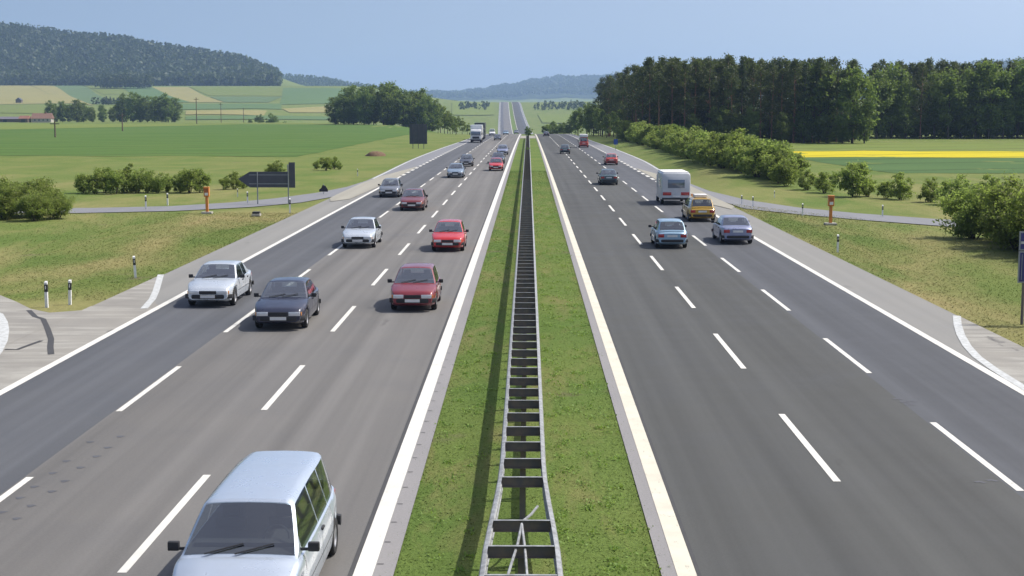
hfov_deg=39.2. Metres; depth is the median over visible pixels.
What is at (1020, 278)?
blue road sign
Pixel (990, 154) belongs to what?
field
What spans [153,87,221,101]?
field
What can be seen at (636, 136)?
bush
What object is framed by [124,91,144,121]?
broadleaf tree
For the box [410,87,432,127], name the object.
broadleaf tree
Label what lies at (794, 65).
pine tree
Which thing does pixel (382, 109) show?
broadleaf tree
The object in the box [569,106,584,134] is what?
broadleaf tree
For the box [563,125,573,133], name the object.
bush
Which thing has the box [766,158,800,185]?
bush
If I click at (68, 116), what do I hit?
broadleaf tree
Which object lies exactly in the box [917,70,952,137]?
broadleaf tree
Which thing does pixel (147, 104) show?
broadleaf tree
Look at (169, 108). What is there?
broadleaf tree
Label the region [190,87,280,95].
field
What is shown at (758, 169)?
bush
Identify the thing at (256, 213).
drain inlet
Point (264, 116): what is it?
field
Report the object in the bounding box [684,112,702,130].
broadleaf tree
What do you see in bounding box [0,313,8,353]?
hatch border line
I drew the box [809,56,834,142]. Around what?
pine tree
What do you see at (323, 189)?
gore marker
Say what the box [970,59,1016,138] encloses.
broadleaf tree
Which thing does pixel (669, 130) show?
bush
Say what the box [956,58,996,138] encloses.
broadleaf tree
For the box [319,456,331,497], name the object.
side window
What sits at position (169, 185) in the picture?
bush
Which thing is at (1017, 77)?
broadleaf tree
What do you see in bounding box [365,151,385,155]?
soil mound
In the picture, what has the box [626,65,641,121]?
pine tree
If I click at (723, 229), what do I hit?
saloon car
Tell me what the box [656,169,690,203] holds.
caravan
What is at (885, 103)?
broadleaf tree
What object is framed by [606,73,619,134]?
pine tree
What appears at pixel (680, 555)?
edge line
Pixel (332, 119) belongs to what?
broadleaf tree
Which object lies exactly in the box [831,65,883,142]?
broadleaf tree
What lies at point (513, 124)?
median strip
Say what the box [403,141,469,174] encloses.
lane marking
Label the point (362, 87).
broadleaf tree
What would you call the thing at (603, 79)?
spruce tree
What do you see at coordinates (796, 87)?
pine tree
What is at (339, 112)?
broadleaf tree
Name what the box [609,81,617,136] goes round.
spruce tree
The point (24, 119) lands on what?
barn
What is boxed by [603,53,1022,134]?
dense wood
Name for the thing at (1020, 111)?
broadleaf tree
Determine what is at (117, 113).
broadleaf tree
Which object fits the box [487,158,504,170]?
hatchback car
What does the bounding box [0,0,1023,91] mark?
sky
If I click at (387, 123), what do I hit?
broadleaf tree
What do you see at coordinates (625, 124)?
bush
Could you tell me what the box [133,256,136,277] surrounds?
delineator post
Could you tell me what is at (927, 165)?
field
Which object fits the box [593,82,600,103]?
pine tree
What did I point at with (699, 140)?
bush
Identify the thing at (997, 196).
bush
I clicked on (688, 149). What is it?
bush
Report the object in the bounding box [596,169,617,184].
saloon car
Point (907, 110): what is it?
broadleaf tree
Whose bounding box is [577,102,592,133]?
broadleaf tree
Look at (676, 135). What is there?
bush
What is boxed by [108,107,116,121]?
broadleaf tree
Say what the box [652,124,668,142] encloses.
bush
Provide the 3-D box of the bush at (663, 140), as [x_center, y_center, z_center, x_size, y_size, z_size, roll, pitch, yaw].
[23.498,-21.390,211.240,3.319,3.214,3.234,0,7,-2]
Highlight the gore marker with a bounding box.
[319,184,327,193]
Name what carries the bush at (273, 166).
on the ground at (62, 173)
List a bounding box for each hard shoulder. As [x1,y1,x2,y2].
[154,188,376,304]
[695,200,1007,380]
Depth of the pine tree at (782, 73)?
291.88 m
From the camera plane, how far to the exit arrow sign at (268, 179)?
106.92 m
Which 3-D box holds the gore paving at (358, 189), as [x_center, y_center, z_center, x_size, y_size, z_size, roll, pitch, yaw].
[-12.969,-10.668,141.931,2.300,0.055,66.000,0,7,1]
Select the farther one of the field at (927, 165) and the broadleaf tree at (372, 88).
the broadleaf tree at (372, 88)
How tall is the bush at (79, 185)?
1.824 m
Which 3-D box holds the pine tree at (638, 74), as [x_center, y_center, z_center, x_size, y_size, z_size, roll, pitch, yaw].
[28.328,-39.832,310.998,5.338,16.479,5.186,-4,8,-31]
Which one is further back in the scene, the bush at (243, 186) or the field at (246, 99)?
the field at (246, 99)
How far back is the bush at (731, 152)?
144.28 m
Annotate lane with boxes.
[0,102,503,493]
[351,102,500,187]
[516,102,1023,497]
[519,102,719,199]
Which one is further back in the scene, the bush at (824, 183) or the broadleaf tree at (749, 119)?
the broadleaf tree at (749, 119)
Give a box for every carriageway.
[0,102,519,575]
[512,102,1023,575]
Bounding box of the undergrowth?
[645,114,1023,141]
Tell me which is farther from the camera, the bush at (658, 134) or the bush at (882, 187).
the bush at (658, 134)
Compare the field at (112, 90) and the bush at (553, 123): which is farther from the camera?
the field at (112, 90)
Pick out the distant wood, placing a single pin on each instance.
(557, 83)
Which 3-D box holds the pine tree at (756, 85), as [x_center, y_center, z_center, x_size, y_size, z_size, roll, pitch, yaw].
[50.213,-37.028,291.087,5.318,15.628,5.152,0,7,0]
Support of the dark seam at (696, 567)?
on the carriageway at (755, 489)
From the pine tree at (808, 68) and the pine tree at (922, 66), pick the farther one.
the pine tree at (922, 66)
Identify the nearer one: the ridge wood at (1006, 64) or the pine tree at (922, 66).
the pine tree at (922, 66)
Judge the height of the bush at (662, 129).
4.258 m
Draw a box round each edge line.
[0,176,400,394]
[353,103,520,575]
[372,104,499,178]
[511,102,696,575]
[520,103,658,169]
[716,215,1023,394]
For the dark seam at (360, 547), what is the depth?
30.97 m
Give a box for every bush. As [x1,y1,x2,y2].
[0,174,23,215]
[0,184,23,219]
[7,176,56,193]
[10,190,60,220]
[13,177,55,217]
[42,187,75,218]
[73,172,93,192]
[84,169,106,193]
[93,166,113,191]
[101,167,125,193]
[114,163,136,192]
[123,167,149,192]
[137,169,155,192]
[147,172,168,192]
[164,173,173,191]
[170,171,182,192]
[176,168,202,192]
[193,168,211,192]
[218,175,232,189]
[226,170,242,188]
[239,175,247,188]
[254,114,264,122]
[263,160,283,171]
[265,114,278,122]
[312,160,320,168]
[318,157,334,170]
[331,156,338,168]
[335,161,343,168]
[524,126,534,135]
[541,124,551,132]
[548,121,556,133]
[552,123,561,133]
[557,122,566,133]
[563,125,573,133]
[615,120,630,141]
[627,122,643,144]
[631,125,651,144]
[638,124,654,143]
[646,133,659,148]
[649,137,660,148]
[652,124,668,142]
[658,125,674,145]
[660,132,675,151]
[661,125,683,144]
[666,140,674,153]
[667,127,689,154]
[671,141,681,156]
[673,132,689,150]
[674,125,700,145]
[676,134,691,156]
[679,139,691,158]
[684,130,709,162]
[687,128,713,160]
[691,136,708,163]
[695,137,711,150]
[696,134,716,165]
[700,131,726,166]
[706,144,728,167]
[711,134,732,167]
[717,127,755,169]
[724,131,758,169]
[724,139,753,172]
[733,136,778,176]
[754,140,792,171]
[754,149,775,178]
[762,140,810,178]
[764,151,790,183]
[765,138,791,146]
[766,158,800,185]
[796,167,817,189]
[814,171,836,192]
[830,161,874,196]
[861,178,876,196]
[876,180,892,198]
[884,171,915,199]
[916,177,940,201]
[932,174,970,203]
[932,178,989,238]
[962,182,983,192]
[969,180,1020,242]
[970,169,1023,250]
[980,172,1004,189]
[992,186,1023,245]
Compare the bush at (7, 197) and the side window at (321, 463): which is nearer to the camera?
the side window at (321, 463)
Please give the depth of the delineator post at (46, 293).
51.88 m
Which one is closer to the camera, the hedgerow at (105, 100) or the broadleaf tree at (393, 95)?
the broadleaf tree at (393, 95)
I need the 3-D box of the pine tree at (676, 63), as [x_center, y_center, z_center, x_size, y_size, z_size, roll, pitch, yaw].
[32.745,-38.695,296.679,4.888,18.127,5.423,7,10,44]
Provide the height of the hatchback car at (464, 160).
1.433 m
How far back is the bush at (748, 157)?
138.10 m
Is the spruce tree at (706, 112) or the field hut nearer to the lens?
the spruce tree at (706, 112)
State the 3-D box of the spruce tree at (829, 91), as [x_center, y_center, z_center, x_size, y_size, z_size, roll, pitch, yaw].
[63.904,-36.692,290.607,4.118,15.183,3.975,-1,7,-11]
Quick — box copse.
[92,72,154,87]
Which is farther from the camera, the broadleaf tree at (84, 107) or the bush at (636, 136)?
the broadleaf tree at (84, 107)
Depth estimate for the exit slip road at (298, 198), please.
105.39 m
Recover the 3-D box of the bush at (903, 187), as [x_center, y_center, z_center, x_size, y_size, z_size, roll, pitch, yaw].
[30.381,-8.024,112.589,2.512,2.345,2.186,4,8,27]
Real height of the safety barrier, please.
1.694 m
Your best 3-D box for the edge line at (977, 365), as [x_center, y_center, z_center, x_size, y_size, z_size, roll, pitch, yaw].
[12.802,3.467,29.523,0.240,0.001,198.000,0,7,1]
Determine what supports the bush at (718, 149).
on the ground at (62, 173)
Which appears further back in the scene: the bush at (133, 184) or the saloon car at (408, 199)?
the bush at (133, 184)
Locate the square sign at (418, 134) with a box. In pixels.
[409,124,426,148]
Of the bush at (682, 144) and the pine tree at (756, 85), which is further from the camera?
the pine tree at (756, 85)
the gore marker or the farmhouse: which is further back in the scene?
the farmhouse
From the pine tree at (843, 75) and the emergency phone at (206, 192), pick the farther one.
the pine tree at (843, 75)
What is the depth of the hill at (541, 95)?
6132.42 m
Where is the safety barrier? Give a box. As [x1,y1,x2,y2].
[479,136,562,575]
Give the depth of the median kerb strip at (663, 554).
31.09 m
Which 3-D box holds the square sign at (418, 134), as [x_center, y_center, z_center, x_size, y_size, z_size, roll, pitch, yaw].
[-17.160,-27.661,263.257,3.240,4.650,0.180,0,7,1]
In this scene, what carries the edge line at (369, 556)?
on the median kerb strip at (396, 532)
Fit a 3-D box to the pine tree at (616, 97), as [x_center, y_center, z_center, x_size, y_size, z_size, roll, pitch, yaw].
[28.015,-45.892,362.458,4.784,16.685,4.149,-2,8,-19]
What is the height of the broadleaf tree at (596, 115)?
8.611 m
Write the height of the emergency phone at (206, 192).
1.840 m
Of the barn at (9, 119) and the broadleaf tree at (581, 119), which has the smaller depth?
the broadleaf tree at (581, 119)
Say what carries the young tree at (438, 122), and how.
on the ground at (62, 173)
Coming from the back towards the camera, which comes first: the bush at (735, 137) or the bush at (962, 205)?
the bush at (735, 137)
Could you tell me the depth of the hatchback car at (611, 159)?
180.03 m
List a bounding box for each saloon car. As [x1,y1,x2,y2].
[185,260,253,304]
[253,277,320,326]
[341,217,382,246]
[399,188,427,209]
[446,163,465,177]
[490,152,505,163]
[494,134,500,139]
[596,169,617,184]
[711,215,753,242]
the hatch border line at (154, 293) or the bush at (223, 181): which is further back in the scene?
the bush at (223, 181)
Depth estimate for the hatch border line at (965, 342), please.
41.87 m
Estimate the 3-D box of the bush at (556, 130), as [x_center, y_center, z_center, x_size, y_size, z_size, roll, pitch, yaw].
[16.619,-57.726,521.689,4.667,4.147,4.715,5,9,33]
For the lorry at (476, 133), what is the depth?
310.76 m
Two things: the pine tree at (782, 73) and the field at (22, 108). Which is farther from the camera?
the field at (22, 108)
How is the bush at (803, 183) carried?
on the ground at (62, 173)
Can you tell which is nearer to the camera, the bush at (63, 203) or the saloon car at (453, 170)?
the bush at (63, 203)
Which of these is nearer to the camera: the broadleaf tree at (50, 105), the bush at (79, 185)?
the bush at (79, 185)
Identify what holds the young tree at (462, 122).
on the ground at (62, 173)
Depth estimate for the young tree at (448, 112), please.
541.48 m
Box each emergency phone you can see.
[201,187,212,213]
[824,195,836,224]
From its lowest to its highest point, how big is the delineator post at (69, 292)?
0.994 m
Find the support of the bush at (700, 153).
on the ground at (62, 173)
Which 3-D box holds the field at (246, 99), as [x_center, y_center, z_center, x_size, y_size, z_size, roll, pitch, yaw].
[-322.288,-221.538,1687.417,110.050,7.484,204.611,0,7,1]
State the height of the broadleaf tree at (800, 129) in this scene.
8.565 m
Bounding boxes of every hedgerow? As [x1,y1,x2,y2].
[91,96,130,104]
[458,100,595,109]
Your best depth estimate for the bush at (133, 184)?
120.83 m
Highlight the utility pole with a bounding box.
[50,120,58,136]
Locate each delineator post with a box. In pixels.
[44,281,48,307]
[68,280,71,304]
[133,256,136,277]
[837,234,838,251]
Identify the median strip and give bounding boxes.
[394,134,659,575]
[508,102,517,133]
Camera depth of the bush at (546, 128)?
516.01 m
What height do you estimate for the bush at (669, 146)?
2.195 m
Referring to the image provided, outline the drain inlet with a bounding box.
[251,211,260,215]
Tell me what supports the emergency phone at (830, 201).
on the verge grass at (805, 231)
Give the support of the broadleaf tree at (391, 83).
on the ground at (62, 173)
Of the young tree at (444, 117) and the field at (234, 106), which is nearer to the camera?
the young tree at (444, 117)
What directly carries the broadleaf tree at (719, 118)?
on the ground at (62, 173)
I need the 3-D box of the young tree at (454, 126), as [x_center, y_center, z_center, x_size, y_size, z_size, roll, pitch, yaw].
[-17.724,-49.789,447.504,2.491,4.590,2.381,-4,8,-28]
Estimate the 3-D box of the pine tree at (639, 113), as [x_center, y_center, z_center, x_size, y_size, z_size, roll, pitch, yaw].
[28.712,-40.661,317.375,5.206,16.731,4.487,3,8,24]
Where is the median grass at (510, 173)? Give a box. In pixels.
[388,171,676,575]
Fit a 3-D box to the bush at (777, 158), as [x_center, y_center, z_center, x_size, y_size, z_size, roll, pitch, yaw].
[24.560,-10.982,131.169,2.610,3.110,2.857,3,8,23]
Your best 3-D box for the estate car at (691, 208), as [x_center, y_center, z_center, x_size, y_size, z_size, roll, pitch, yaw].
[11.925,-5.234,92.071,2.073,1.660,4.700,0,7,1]
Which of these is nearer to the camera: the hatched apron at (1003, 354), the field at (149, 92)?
the hatched apron at (1003, 354)
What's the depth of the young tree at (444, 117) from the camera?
516.56 m
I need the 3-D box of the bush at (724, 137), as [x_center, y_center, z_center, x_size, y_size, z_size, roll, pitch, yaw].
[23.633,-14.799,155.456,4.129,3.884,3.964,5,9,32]
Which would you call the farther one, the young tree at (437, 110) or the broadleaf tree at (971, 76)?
the young tree at (437, 110)
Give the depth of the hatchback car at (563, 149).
226.16 m
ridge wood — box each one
[281,72,378,87]
[859,57,1023,89]
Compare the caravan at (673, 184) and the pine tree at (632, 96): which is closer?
the caravan at (673, 184)
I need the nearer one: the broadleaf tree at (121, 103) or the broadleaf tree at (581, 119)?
the broadleaf tree at (581, 119)
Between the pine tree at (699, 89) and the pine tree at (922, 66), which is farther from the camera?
the pine tree at (922, 66)
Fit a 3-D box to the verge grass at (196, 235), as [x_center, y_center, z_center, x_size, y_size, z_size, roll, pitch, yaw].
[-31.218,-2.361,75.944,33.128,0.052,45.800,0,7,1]
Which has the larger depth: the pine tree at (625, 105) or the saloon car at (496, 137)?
the pine tree at (625, 105)
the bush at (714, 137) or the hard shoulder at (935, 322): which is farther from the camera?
the bush at (714, 137)
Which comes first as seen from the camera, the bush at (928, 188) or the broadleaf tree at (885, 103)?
the bush at (928, 188)
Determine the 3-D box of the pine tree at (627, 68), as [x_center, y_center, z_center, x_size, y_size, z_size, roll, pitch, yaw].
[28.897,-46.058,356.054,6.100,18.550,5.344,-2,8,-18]
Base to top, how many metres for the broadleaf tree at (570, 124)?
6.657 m
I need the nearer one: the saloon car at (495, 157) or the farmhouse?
the saloon car at (495, 157)
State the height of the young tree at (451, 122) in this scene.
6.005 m
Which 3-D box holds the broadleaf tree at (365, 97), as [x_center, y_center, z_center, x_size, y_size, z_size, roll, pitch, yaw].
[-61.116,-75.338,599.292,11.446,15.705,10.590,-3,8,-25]
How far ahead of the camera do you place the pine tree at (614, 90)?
381.54 m
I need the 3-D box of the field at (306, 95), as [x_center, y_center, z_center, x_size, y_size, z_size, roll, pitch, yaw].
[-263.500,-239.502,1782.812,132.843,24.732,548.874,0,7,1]
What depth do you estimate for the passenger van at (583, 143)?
266.81 m
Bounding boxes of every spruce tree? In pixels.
[596,77,603,105]
[598,77,604,132]
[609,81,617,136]
[624,73,638,121]
[641,58,657,124]
[698,56,716,131]
[733,56,749,130]
[761,61,777,139]
[763,57,789,140]
[795,61,814,142]
[820,69,835,138]
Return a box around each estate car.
[496,145,508,154]
[681,194,715,220]
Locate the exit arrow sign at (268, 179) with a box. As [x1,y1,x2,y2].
[239,162,294,204]
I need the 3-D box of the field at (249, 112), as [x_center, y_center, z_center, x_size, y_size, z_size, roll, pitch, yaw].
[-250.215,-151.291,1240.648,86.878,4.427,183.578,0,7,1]
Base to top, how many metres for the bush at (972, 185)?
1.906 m
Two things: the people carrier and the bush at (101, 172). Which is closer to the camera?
the people carrier
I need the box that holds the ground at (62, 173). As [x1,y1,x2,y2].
[0,79,1023,572]
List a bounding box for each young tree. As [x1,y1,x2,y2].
[432,104,446,132]
[434,115,443,129]
[439,109,451,133]
[441,107,452,133]
[446,117,453,130]
[451,121,458,134]
[453,116,460,133]
[458,118,466,130]
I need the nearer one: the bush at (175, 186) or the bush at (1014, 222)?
the bush at (1014, 222)
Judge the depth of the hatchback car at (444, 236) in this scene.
71.73 m
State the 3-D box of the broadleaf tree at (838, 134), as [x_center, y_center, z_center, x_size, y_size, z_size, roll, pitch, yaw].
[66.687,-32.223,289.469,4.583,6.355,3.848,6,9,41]
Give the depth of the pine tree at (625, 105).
350.05 m
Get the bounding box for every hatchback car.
[378,178,402,196]
[387,263,442,308]
[429,219,468,250]
[458,154,474,165]
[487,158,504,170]
[559,145,570,153]
[603,153,617,164]
[648,218,687,247]
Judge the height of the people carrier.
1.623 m
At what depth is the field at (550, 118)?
1552.41 m
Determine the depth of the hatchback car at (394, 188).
114.57 m
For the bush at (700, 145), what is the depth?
164.03 m
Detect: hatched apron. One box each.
[0,295,81,344]
[0,306,155,389]
[93,277,157,305]
[961,317,1023,383]
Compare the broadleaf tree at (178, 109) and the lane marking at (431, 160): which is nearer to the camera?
the lane marking at (431, 160)
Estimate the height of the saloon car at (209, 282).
1.423 m
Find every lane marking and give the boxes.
[0,134,497,501]
[117,137,504,572]
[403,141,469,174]
[549,136,839,480]
[559,135,1023,490]
[578,139,655,181]
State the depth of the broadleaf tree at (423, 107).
598.49 m
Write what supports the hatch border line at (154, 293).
on the hatched apron at (139, 295)
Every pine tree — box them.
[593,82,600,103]
[600,75,611,135]
[600,77,614,136]
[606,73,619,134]
[609,74,621,112]
[613,75,625,120]
[613,76,626,109]
[617,65,630,119]
[621,63,640,114]
[621,74,631,120]
[625,73,643,121]
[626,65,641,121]
[631,66,650,118]
[631,71,648,120]
[637,56,661,123]
[647,73,670,125]
[652,71,670,124]
[659,61,682,124]
[661,56,683,120]
[670,59,697,125]
[670,71,687,124]
[682,57,705,122]
[685,64,706,110]
[696,59,722,127]
[712,64,728,115]
[717,55,740,133]
[722,65,742,137]
[730,65,752,119]
[744,61,766,127]
[748,66,769,138]
[761,67,784,139]
[769,68,793,139]
[783,58,808,142]
[784,66,809,142]
[796,66,812,139]
[807,71,817,141]
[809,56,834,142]
[825,65,838,109]
[831,70,842,141]
[836,69,853,112]
[846,58,864,142]
[910,62,934,138]
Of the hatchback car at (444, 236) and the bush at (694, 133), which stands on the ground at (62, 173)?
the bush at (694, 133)
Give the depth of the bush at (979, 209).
77.00 m
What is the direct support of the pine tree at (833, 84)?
on the ground at (62, 173)
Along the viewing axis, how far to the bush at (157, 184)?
120.89 m
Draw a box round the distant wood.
[402,73,615,98]
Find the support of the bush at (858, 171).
on the ground at (62, 173)
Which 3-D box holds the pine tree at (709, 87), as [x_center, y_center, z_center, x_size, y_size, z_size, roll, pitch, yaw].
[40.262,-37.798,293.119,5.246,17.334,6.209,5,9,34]
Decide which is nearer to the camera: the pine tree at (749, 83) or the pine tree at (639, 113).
the pine tree at (749, 83)
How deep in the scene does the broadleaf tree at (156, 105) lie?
863.24 m
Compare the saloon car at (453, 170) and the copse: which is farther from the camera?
the copse
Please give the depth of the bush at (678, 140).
189.53 m
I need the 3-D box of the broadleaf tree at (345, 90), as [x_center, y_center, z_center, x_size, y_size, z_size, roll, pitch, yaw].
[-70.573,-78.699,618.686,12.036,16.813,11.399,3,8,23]
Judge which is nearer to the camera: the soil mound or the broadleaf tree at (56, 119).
the soil mound
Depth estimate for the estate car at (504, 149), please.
221.99 m
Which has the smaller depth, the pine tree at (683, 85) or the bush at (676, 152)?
the bush at (676, 152)
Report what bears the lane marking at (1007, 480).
on the lane at (980, 413)
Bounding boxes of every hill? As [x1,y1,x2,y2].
[0,21,282,85]
[447,83,597,99]
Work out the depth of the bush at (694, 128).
199.87 m
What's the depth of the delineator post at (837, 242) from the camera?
71.66 m
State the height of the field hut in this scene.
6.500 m
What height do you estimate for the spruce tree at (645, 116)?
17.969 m
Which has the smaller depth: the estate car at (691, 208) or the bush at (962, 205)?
the bush at (962, 205)
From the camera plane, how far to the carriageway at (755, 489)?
31.56 m
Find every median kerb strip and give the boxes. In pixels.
[372,111,521,575]
[512,107,676,575]
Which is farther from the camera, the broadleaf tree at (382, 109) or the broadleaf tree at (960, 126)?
the broadleaf tree at (382, 109)
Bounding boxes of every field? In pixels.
[0,85,71,103]
[0,91,16,99]
[0,104,68,112]
[0,123,239,128]
[0,123,438,156]
[34,86,91,104]
[56,85,113,103]
[78,85,126,93]
[122,86,187,101]
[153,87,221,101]
[181,104,281,108]
[185,110,266,114]
[186,115,328,119]
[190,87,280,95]
[212,97,279,101]
[280,88,343,103]
[282,106,326,111]
[452,102,493,114]
[538,114,578,122]
[789,142,1023,150]
[793,151,1023,157]
[804,157,1023,172]
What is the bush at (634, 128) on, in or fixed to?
on the ground at (62, 173)
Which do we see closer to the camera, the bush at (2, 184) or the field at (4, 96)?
the bush at (2, 184)
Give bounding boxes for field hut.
[16,98,22,102]
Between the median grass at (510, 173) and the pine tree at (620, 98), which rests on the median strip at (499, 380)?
the median grass at (510, 173)
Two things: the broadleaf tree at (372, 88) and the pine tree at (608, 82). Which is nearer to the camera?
the pine tree at (608, 82)
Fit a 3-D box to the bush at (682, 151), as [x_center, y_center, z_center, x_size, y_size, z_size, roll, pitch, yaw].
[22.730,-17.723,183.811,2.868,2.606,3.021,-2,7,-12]
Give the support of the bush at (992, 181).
on the ground at (62, 173)
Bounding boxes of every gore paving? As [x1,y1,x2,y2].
[330,167,415,200]
[636,168,733,208]
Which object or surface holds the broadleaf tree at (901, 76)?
on the ground at (62, 173)
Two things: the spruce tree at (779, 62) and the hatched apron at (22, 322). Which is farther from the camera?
the spruce tree at (779, 62)
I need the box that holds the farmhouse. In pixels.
[30,112,53,121]
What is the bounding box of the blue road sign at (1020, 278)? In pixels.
[1017,232,1023,324]
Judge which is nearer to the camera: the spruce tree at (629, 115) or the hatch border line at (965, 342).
the hatch border line at (965, 342)
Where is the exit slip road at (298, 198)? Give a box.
[22,181,364,212]
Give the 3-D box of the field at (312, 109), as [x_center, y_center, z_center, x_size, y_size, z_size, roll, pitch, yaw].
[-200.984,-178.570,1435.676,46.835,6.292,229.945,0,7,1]
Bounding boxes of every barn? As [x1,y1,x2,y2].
[0,117,18,121]
[18,116,30,122]
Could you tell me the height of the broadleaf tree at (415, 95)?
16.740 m
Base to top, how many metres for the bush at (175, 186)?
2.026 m
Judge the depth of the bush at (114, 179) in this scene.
119.74 m
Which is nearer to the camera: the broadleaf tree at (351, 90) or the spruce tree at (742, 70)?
the spruce tree at (742, 70)
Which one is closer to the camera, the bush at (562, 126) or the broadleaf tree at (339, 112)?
the bush at (562, 126)
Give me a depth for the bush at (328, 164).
164.58 m
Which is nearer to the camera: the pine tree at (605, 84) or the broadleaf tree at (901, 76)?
the broadleaf tree at (901, 76)
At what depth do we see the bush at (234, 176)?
126.90 m
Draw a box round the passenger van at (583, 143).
[578,134,588,147]
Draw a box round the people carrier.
[167,451,341,575]
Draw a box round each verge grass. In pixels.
[0,212,296,299]
[731,204,1023,346]
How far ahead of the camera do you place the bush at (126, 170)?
121.98 m
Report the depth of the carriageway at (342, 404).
33.40 m
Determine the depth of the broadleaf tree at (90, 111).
881.30 m
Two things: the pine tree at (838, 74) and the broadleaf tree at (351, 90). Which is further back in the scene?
the broadleaf tree at (351, 90)
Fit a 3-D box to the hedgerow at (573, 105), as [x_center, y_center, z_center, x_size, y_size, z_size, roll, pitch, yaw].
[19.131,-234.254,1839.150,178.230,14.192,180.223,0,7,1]
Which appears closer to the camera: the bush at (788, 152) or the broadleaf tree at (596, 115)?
the bush at (788, 152)
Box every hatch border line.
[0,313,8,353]
[140,274,163,308]
[953,316,1023,389]
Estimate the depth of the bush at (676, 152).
191.72 m
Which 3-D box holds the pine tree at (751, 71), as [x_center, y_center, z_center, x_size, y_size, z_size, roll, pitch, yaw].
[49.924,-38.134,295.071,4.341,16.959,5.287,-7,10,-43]
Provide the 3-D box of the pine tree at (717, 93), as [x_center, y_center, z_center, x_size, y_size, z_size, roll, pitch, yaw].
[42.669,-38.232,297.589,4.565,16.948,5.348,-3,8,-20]
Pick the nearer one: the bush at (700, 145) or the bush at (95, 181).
the bush at (95, 181)
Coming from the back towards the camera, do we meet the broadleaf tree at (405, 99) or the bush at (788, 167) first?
the broadleaf tree at (405, 99)
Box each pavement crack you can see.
[4,340,43,349]
[26,310,53,353]
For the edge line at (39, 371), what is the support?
on the lane at (46, 415)
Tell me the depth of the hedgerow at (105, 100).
1507.22 m
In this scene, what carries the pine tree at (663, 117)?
on the ground at (62, 173)
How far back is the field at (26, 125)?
571.00 m
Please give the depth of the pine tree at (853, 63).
291.01 m
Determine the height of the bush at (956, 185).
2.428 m
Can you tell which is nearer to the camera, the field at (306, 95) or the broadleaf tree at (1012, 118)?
the broadleaf tree at (1012, 118)
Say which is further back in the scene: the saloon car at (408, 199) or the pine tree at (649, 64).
the pine tree at (649, 64)
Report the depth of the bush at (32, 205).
91.14 m
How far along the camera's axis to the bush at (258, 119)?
854.66 m
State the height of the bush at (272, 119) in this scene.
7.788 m
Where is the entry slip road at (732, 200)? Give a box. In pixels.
[691,184,955,225]
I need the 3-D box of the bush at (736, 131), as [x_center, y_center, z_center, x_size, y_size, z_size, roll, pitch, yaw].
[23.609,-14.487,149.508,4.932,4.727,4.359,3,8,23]
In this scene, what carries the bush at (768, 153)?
on the ground at (62, 173)
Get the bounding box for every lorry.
[469,125,482,142]
[474,122,485,138]
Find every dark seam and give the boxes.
[347,161,507,575]
[547,160,701,575]
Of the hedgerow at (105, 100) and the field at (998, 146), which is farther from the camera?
the hedgerow at (105, 100)
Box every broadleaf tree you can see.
[44,100,56,118]
[51,103,61,121]
[57,101,67,121]
[64,104,73,121]
[69,98,85,121]
[77,101,88,121]
[86,107,95,121]
[97,105,107,121]
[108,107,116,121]
[112,101,121,121]
[114,93,130,121]
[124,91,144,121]
[133,95,145,121]
[137,95,153,121]
[149,96,158,121]
[152,96,168,121]
[158,92,175,121]
[167,97,183,121]
[324,96,342,124]
[332,93,354,124]
[338,88,355,123]
[340,83,365,124]
[350,88,376,124]
[357,85,372,123]
[360,83,380,124]
[374,82,397,124]
[380,80,401,124]
[382,84,401,124]
[384,85,402,124]
[389,89,413,126]
[405,89,421,123]
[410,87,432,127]
[412,95,434,128]
[425,99,444,130]
[566,116,575,133]
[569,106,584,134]
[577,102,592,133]
[581,103,600,135]
[592,107,602,135]
[594,109,606,136]
[600,113,612,137]
[610,110,623,137]
[610,114,622,133]
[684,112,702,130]
[705,105,731,134]
[725,112,743,134]
[740,104,764,138]
[772,111,793,141]
[791,105,813,142]
[792,62,838,142]
[816,116,834,142]
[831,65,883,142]
[832,113,851,142]
[850,104,874,142]
[862,68,900,138]
[872,61,913,137]
[887,80,921,138]
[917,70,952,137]
[926,66,972,138]
[943,80,979,138]
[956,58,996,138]
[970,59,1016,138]
[982,68,1023,138]
[996,56,1023,137]
[1008,58,1023,122]
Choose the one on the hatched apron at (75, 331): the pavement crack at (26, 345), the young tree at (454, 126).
the pavement crack at (26, 345)

